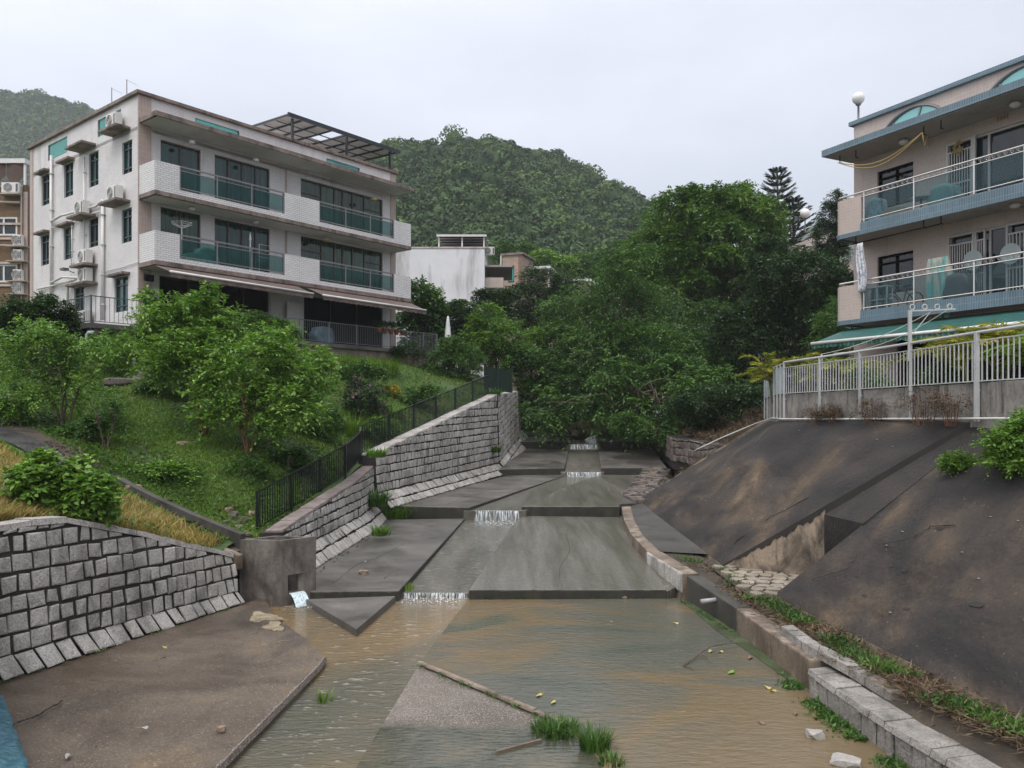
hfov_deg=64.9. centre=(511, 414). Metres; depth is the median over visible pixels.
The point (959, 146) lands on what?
wreath
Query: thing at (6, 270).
window
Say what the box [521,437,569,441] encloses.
channel slab
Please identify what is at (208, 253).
covered box
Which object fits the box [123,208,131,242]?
window
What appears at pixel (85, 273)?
air conditioner
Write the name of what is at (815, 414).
dead weed
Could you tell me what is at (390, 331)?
flower pot
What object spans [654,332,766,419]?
shaded tree
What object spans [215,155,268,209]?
window
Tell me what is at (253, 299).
window
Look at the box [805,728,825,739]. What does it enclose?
loose stone
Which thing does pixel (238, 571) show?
ground
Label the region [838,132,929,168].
rope
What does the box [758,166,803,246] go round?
norfolk pine
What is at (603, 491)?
channel slab
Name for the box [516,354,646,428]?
shaded tree
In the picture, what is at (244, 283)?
awning
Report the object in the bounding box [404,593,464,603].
waterfall
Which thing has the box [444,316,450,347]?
closed parasol
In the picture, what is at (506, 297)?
dense tree
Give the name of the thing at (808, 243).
house
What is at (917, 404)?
dead weed
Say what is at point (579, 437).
valley ground
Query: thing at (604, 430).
boulder
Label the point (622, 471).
slab face
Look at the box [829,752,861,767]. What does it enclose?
loose stone
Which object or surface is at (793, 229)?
norfolk pine
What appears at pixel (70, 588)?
masonry wall
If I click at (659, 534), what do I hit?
slope toe
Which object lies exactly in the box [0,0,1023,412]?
sky
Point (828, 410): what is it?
dead weed
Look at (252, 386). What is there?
garden tree
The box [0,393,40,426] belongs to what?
shrub
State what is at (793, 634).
stone edging
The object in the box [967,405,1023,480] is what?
slope shrub
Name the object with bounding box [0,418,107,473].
leaf litter strip
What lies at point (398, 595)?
slab face
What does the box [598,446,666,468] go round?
channel slab
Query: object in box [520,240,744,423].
fine leaved tree
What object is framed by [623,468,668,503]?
stone strip
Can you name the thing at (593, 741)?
apron grass
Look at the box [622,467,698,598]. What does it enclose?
kerb wall
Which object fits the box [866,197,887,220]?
patterned cover
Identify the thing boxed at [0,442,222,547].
dry grass
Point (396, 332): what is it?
flower pot
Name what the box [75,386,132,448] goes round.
young shrub
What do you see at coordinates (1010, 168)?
window
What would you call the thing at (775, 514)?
crack
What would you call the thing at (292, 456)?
shrub
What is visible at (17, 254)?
air conditioner
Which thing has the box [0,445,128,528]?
shrub
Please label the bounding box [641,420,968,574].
concrete slope
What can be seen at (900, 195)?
window
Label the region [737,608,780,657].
kerb block
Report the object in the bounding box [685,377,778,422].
bank bush
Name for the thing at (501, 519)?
waterfall
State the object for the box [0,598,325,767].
bank slab
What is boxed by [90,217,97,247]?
window
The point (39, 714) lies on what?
crack
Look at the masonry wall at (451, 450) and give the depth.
31.29 m
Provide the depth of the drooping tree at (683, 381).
41.42 m
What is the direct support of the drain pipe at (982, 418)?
on the concrete slope at (717, 504)
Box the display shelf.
[866,285,893,309]
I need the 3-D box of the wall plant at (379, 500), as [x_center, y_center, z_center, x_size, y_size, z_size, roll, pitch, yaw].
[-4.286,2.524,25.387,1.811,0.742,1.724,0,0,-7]
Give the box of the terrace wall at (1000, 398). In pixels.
[766,380,1023,429]
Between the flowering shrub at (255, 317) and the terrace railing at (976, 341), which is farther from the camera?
the flowering shrub at (255, 317)
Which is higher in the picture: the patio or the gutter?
the patio
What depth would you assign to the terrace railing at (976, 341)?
16.40 m
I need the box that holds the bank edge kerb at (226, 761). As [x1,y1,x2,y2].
[214,656,326,767]
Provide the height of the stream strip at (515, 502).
0.967 m
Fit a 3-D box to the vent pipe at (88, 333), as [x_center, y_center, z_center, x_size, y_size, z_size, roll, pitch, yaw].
[-15.209,-2.377,29.000,0.309,1.300,0.138,0,0,0]
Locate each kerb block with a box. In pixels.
[687,576,750,630]
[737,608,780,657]
[771,633,829,688]
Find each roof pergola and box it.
[253,112,400,168]
[437,234,487,246]
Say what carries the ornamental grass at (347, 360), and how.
on the garden ground at (221, 546)
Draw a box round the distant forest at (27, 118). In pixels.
[0,88,97,186]
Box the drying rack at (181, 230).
[171,220,191,253]
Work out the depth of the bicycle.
24.65 m
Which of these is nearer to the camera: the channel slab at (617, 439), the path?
the path
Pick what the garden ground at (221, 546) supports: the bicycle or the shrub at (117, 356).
the shrub at (117, 356)
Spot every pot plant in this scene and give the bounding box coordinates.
[840,368,895,390]
[912,359,973,386]
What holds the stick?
on the apron
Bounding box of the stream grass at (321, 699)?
[308,687,335,703]
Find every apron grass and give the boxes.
[525,712,584,740]
[563,718,622,754]
[590,747,628,767]
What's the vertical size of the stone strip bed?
1.100 m
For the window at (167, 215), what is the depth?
33.90 m
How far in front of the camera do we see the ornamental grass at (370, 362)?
35.32 m
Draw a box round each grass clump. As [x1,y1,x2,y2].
[314,407,354,427]
[338,410,369,434]
[378,402,407,419]
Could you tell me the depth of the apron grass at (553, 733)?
10.13 m
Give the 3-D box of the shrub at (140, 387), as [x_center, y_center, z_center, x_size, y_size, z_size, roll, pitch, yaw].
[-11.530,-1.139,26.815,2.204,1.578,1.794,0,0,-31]
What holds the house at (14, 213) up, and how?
on the garden ground at (221, 546)
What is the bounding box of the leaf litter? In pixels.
[2,359,417,546]
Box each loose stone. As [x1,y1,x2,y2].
[216,725,226,732]
[358,570,368,574]
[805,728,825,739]
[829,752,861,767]
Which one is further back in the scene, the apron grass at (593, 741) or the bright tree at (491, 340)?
the bright tree at (491, 340)
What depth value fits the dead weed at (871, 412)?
17.89 m
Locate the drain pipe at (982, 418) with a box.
[694,417,1016,450]
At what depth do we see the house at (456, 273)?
58.00 m
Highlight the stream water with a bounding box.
[230,598,468,767]
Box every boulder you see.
[557,423,576,432]
[571,431,580,435]
[593,422,607,432]
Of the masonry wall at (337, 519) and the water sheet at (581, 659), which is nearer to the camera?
the water sheet at (581, 659)
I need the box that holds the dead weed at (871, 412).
[846,397,887,424]
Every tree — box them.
[0,288,94,365]
[0,313,121,425]
[117,279,269,434]
[176,319,348,455]
[396,274,459,350]
[437,286,524,364]
[453,301,549,373]
[490,239,539,264]
[496,339,585,402]
[505,258,595,347]
[510,352,747,457]
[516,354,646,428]
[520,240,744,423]
[529,247,585,280]
[562,238,623,296]
[602,179,793,382]
[607,331,737,410]
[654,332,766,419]
[697,234,853,407]
[797,295,852,389]
[808,188,853,279]
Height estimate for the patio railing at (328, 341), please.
1.260 m
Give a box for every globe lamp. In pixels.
[800,208,809,231]
[852,92,864,118]
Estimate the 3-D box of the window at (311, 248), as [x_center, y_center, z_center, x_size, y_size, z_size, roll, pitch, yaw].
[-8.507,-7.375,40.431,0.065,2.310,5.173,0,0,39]
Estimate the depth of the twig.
13.16 m
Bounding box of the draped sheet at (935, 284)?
[925,256,953,319]
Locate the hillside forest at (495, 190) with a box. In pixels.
[366,124,798,359]
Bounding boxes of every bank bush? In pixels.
[604,409,679,448]
[657,389,732,434]
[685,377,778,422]
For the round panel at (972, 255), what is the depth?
23.24 m
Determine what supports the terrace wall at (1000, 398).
on the terrace floor
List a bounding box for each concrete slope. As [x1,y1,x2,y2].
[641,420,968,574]
[776,428,1023,718]
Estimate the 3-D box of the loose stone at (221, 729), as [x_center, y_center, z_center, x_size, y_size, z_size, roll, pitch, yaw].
[-3.541,3.831,9.821,0.096,0.068,0.080,0,0,3]
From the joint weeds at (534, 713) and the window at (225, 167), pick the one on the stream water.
the joint weeds at (534, 713)
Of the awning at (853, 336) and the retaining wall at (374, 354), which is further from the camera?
the retaining wall at (374, 354)
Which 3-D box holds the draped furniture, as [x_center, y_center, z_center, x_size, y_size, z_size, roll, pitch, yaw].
[12.616,-6.304,23.439,0.524,0.748,0.833,0,0,-28]
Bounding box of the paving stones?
[712,564,798,598]
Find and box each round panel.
[963,250,982,270]
[1000,243,1020,263]
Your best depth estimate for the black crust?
16.08 m
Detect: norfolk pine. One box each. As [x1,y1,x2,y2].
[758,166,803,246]
[781,196,817,252]
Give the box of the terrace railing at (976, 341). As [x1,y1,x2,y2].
[783,324,1023,420]
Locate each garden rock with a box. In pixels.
[104,378,132,385]
[124,484,142,489]
[133,371,153,384]
[176,441,191,445]
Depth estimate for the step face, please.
43.02 m
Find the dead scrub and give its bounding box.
[660,404,765,483]
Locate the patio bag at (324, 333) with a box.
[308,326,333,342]
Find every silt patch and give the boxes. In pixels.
[249,611,282,621]
[261,620,283,631]
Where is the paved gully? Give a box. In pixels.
[701,559,790,597]
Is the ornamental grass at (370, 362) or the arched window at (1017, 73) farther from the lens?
the ornamental grass at (370, 362)
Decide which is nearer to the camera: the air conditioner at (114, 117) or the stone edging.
the stone edging
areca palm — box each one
[731,351,835,403]
[796,357,892,391]
[886,319,1023,383]
[970,332,1023,378]
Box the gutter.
[617,516,676,598]
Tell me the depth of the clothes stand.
36.38 m
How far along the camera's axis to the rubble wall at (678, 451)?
35.01 m
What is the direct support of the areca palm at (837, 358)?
on the terrace floor
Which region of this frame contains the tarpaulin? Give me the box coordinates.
[0,695,28,767]
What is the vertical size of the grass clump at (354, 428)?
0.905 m
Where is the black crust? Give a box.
[723,422,969,565]
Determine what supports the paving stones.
on the paved gully
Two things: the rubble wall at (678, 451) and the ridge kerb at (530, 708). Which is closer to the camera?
the ridge kerb at (530, 708)
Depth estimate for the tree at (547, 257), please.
96.53 m
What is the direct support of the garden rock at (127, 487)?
on the garden ground at (221, 546)
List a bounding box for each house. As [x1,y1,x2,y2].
[0,158,29,351]
[26,89,413,347]
[396,247,511,376]
[494,252,535,390]
[758,233,853,383]
[822,55,1023,390]
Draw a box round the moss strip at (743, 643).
[680,599,807,687]
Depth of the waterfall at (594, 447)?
41.97 m
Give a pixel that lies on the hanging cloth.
(861, 268)
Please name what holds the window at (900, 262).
in the house at (980, 115)
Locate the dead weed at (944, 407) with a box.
[912,387,981,427]
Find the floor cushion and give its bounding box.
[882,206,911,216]
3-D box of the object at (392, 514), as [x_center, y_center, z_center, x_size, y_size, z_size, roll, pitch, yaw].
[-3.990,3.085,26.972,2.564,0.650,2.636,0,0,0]
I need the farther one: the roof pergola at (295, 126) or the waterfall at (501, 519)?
the roof pergola at (295, 126)
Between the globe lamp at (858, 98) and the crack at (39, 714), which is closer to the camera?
the crack at (39, 714)
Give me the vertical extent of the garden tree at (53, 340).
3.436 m
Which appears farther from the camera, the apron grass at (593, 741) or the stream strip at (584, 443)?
the stream strip at (584, 443)
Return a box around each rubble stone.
[225,507,232,512]
[228,513,236,519]
[237,516,247,521]
[248,510,254,515]
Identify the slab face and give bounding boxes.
[310,520,464,600]
[395,476,563,518]
[469,590,665,599]
[499,451,568,476]
[520,440,569,448]
[522,507,618,516]
[598,442,648,448]
[601,468,666,474]
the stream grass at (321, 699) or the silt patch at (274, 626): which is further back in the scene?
the silt patch at (274, 626)
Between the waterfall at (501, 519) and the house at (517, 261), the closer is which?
the waterfall at (501, 519)
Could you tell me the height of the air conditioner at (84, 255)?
0.620 m
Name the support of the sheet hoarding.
on the garden ground at (221, 546)
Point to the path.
(26, 443)
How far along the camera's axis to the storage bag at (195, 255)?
32.89 m
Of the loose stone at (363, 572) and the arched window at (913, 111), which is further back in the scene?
the arched window at (913, 111)
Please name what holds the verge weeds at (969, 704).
on the verge
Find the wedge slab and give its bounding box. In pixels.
[306,596,394,636]
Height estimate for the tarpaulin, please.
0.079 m
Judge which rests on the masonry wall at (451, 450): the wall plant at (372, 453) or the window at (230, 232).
the wall plant at (372, 453)
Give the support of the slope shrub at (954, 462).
on the concrete slope at (948, 601)
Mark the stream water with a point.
(384, 653)
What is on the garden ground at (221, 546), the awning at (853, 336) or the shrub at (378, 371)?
the shrub at (378, 371)
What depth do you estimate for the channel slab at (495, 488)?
30.45 m
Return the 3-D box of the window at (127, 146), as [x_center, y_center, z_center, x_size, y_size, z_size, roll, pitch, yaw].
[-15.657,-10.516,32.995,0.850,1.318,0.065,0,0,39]
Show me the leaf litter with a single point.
(219, 509)
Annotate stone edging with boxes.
[781,625,904,700]
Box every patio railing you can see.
[63,295,190,329]
[218,310,407,353]
[398,331,436,351]
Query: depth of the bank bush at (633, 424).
38.79 m
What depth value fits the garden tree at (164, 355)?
23.52 m
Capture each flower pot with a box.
[372,320,386,332]
[380,320,391,333]
[386,320,396,333]
[392,322,402,334]
[398,322,408,335]
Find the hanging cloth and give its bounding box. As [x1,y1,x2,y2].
[856,242,866,291]
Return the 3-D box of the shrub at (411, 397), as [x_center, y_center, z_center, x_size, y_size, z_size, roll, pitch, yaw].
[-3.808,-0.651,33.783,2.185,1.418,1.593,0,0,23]
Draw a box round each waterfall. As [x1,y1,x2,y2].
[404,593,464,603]
[476,510,518,524]
[567,472,598,476]
[571,444,597,448]
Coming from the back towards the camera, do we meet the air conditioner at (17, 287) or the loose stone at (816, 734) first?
the air conditioner at (17, 287)
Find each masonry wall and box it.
[0,516,244,681]
[259,466,386,567]
[361,394,501,519]
[497,391,527,466]
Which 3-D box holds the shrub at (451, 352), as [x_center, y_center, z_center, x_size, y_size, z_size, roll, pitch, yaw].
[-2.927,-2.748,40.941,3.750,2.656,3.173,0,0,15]
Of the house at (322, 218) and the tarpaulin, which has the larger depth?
the house at (322, 218)
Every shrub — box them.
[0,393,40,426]
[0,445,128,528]
[52,413,112,442]
[73,327,148,376]
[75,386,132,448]
[89,324,152,359]
[129,365,197,398]
[129,456,200,485]
[218,450,277,486]
[223,309,304,366]
[267,339,329,374]
[270,442,317,476]
[279,365,346,406]
[288,393,348,444]
[336,358,395,384]
[339,373,393,419]
[363,414,404,440]
[382,384,401,398]
[388,339,432,364]
[397,382,442,408]
[418,335,486,383]
[933,446,975,477]
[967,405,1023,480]
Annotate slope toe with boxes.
[631,503,707,553]
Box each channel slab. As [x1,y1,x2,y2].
[311,518,464,592]
[397,475,564,507]
[469,516,665,590]
[499,449,568,469]
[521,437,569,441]
[522,475,636,515]
[597,435,647,441]
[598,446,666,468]
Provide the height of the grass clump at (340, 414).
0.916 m
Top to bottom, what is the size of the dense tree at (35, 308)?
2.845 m
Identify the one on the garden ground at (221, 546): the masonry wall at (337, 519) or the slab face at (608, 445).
the masonry wall at (337, 519)
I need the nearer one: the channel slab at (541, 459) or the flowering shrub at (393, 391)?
the flowering shrub at (393, 391)
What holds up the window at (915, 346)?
in the house at (980, 115)
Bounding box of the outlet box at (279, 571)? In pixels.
[240,536,315,607]
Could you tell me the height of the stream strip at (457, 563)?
0.997 m
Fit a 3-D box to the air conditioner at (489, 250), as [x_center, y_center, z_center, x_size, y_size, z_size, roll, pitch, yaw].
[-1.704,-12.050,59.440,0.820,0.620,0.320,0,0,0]
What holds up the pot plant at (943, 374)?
on the terrace floor
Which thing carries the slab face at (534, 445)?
on the channel slab at (529, 439)
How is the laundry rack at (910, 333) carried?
attached to the terrace railing at (976, 341)
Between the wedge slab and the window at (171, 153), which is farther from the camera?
the window at (171, 153)
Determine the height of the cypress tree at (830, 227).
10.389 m
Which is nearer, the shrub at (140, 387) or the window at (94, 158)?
the shrub at (140, 387)
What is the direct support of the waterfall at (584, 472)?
on the stream strip at (515, 502)
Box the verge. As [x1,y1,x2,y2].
[663,552,1023,767]
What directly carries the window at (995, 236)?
in the house at (980, 115)
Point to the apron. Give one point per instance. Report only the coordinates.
(475, 728)
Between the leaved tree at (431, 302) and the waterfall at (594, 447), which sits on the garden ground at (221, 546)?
the leaved tree at (431, 302)
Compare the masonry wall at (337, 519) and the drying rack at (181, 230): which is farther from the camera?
the drying rack at (181, 230)
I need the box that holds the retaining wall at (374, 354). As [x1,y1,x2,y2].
[28,328,431,366]
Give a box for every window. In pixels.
[0,217,16,235]
[0,264,16,281]
[43,174,48,205]
[43,234,48,265]
[65,227,72,259]
[66,162,72,196]
[76,287,83,315]
[90,151,98,186]
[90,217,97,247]
[116,276,127,312]
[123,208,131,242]
[124,140,131,173]
[159,276,268,334]
[161,140,199,193]
[161,207,199,253]
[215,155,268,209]
[215,218,268,272]
[301,178,381,235]
[301,236,381,290]
[304,297,381,347]
[508,265,513,282]
[879,162,912,207]
[879,251,912,294]
[885,103,940,127]
[898,329,1023,387]
[949,121,1023,195]
[950,223,1023,294]
[990,64,1023,89]
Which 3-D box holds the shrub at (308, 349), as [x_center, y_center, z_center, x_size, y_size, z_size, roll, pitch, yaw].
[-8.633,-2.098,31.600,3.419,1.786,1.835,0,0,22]
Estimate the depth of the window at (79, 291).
35.92 m
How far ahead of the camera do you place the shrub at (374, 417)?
28.86 m
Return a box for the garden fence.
[256,374,488,531]
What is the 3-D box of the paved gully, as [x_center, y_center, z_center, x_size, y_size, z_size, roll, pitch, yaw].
[5.800,3.390,16.800,2.800,0.020,4.400,0,0,0]
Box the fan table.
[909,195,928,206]
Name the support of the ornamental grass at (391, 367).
on the garden ground at (221, 546)
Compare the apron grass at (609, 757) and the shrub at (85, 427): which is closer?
the apron grass at (609, 757)
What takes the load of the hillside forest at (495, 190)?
on the hill
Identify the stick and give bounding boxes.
[495,738,541,753]
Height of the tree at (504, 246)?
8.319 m
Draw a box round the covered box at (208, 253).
[193,247,219,264]
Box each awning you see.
[155,265,313,297]
[308,288,426,313]
[810,309,1023,348]
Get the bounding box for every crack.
[13,700,62,724]
[333,544,402,582]
[734,497,808,543]
[812,555,856,579]
[883,524,954,544]
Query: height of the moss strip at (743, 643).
0.050 m
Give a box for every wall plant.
[364,447,388,457]
[368,485,398,507]
[481,387,502,395]
[491,444,502,452]
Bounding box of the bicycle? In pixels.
[883,284,923,307]
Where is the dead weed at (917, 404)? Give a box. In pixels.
[890,382,958,425]
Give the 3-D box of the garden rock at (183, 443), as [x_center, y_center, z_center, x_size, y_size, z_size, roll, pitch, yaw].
[-9.235,0.825,22.709,0.320,0.162,0.448,0,0,14]
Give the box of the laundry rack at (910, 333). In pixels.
[908,304,955,360]
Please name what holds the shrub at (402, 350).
on the garden ground at (221, 546)
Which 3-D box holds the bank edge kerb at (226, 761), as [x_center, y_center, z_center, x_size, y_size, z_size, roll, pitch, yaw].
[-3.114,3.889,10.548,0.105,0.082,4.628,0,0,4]
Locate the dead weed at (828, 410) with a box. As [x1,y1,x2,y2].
[817,401,845,424]
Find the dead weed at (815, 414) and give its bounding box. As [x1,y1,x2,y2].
[799,403,826,424]
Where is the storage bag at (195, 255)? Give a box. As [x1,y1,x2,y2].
[181,253,205,262]
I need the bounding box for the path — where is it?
[0,426,66,470]
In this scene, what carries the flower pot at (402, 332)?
attached to the patio railing at (328, 341)
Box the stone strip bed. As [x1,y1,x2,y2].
[619,468,670,515]
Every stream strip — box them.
[403,520,516,597]
[463,476,595,519]
[561,451,603,475]
[566,435,599,450]
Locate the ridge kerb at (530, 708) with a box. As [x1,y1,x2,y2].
[417,661,559,720]
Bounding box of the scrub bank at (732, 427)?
[686,412,765,440]
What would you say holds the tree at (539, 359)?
on the garden ground at (221, 546)
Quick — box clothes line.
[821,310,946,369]
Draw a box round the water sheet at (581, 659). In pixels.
[421,598,908,767]
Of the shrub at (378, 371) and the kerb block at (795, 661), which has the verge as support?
the kerb block at (795, 661)
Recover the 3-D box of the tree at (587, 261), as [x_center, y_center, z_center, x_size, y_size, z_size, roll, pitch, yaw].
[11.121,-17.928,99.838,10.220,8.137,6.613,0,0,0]
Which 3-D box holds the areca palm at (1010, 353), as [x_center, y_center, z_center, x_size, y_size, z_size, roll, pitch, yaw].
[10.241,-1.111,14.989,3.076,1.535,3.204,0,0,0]
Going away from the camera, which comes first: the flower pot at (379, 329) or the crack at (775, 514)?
the crack at (775, 514)
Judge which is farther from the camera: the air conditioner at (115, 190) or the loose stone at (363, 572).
the air conditioner at (115, 190)
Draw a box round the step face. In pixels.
[654,451,679,478]
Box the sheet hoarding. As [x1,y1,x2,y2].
[484,365,512,392]
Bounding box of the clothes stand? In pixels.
[259,244,280,274]
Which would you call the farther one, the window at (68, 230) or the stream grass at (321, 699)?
the window at (68, 230)
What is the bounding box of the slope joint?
[824,427,982,554]
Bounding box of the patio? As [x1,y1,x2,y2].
[65,322,431,354]
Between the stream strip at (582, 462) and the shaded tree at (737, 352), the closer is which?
the stream strip at (582, 462)
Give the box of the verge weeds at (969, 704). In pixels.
[673,553,1023,735]
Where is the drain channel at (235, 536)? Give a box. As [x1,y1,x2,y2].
[107,471,245,569]
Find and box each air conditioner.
[1,182,20,193]
[11,235,23,244]
[11,249,23,259]
[11,269,23,279]
[11,282,23,292]
[74,199,88,213]
[77,249,92,262]
[77,267,92,281]
[78,310,89,322]
[106,111,121,126]
[107,184,122,198]
[485,247,493,255]
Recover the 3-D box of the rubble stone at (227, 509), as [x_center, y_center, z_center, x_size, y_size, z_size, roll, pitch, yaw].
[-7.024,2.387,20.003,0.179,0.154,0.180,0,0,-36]
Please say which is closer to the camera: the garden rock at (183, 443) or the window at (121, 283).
the garden rock at (183, 443)
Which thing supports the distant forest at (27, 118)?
on the distant hill
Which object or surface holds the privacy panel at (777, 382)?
on the terrace wall at (1000, 398)
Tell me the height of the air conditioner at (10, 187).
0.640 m
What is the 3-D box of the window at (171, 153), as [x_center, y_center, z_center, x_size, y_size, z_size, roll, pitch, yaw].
[-13.916,-10.125,33.750,0.065,2.310,1.765,0,0,39]
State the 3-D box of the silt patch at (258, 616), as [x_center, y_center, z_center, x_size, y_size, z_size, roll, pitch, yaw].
[-4.777,3.844,15.293,0.580,0.020,0.985,0,0,-39]
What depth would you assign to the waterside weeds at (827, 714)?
10.34 m
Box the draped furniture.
[927,183,964,204]
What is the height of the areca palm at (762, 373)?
1.646 m
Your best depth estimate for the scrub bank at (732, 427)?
36.21 m
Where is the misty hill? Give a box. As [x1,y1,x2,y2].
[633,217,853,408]
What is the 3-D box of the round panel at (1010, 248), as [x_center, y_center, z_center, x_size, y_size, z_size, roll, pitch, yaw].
[13.791,-4.450,22.288,0.020,0.580,0.580,0,0,-27]
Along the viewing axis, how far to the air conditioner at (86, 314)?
34.50 m
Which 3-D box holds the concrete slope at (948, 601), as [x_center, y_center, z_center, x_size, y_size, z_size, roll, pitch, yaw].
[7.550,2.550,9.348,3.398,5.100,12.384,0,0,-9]
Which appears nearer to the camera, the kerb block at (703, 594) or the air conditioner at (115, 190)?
the kerb block at (703, 594)
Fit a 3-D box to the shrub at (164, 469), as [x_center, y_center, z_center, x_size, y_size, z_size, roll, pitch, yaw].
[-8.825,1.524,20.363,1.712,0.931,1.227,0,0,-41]
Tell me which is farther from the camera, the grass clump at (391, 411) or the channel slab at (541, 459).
the channel slab at (541, 459)
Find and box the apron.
[356,665,601,767]
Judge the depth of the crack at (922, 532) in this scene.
13.18 m
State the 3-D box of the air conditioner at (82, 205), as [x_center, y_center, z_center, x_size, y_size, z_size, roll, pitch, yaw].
[-18.668,-8.942,34.941,0.820,0.620,0.320,0,0,39]
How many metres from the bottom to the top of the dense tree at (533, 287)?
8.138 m
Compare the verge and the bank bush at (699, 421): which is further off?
the bank bush at (699, 421)
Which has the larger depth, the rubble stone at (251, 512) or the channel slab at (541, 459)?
the channel slab at (541, 459)
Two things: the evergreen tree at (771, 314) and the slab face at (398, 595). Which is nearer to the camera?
the slab face at (398, 595)
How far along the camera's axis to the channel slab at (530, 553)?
20.14 m
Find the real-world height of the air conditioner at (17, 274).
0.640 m
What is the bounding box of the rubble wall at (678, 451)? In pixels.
[648,419,724,469]
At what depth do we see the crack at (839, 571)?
14.07 m
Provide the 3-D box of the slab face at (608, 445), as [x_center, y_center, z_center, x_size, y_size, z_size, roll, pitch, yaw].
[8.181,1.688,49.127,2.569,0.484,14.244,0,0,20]
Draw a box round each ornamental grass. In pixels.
[326,349,369,370]
[346,352,384,372]
[360,353,405,374]
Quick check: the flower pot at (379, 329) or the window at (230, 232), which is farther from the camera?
the flower pot at (379, 329)
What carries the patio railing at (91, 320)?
on the patio
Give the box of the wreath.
[951,139,962,155]
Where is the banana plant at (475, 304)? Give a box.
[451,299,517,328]
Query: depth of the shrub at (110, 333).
29.47 m
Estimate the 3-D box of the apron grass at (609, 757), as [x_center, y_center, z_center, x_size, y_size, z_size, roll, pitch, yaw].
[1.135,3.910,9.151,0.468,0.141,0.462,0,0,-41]
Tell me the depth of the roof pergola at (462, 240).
59.49 m
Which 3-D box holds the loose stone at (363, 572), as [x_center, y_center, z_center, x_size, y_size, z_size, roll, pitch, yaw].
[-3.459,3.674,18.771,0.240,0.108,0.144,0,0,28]
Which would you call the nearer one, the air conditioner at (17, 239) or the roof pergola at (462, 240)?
the air conditioner at (17, 239)
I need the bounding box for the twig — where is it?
[683,638,734,669]
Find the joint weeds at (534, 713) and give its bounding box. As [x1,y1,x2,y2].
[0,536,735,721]
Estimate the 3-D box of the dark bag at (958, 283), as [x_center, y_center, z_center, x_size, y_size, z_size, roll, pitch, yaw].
[12.840,-3.599,23.117,0.426,0.898,0.769,0,0,-28]
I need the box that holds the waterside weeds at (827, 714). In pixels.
[773,671,917,767]
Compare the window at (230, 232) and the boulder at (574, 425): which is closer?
the window at (230, 232)
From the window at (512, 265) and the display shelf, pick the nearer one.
the display shelf
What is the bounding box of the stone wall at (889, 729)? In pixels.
[808,666,1000,767]
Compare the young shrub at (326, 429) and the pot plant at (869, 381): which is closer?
the pot plant at (869, 381)
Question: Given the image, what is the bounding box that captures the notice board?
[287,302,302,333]
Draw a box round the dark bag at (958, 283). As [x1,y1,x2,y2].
[942,273,976,298]
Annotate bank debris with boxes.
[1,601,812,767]
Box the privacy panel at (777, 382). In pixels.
[764,363,782,419]
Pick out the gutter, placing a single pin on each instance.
(671, 590)
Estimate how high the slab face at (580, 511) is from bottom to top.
0.484 m
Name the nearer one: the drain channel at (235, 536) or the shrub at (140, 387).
the drain channel at (235, 536)
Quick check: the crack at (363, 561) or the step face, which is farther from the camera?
the step face
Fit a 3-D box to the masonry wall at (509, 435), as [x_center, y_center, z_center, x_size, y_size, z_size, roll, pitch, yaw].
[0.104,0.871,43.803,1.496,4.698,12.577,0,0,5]
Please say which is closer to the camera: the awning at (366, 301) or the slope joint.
the slope joint
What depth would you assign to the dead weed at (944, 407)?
14.96 m
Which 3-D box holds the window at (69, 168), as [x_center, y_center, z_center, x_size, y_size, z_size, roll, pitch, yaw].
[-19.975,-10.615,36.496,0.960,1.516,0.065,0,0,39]
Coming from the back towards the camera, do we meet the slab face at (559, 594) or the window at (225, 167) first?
the window at (225, 167)
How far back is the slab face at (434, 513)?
26.70 m
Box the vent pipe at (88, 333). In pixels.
[85,331,94,362]
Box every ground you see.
[0,351,483,549]
[236,417,678,593]
[521,377,852,439]
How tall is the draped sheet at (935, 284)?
1.906 m
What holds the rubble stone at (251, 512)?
on the garden ground at (221, 546)
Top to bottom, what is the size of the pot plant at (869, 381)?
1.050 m
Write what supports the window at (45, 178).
in the house at (322, 218)
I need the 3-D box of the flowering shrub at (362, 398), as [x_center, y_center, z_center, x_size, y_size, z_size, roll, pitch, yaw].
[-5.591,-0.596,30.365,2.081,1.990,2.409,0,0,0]

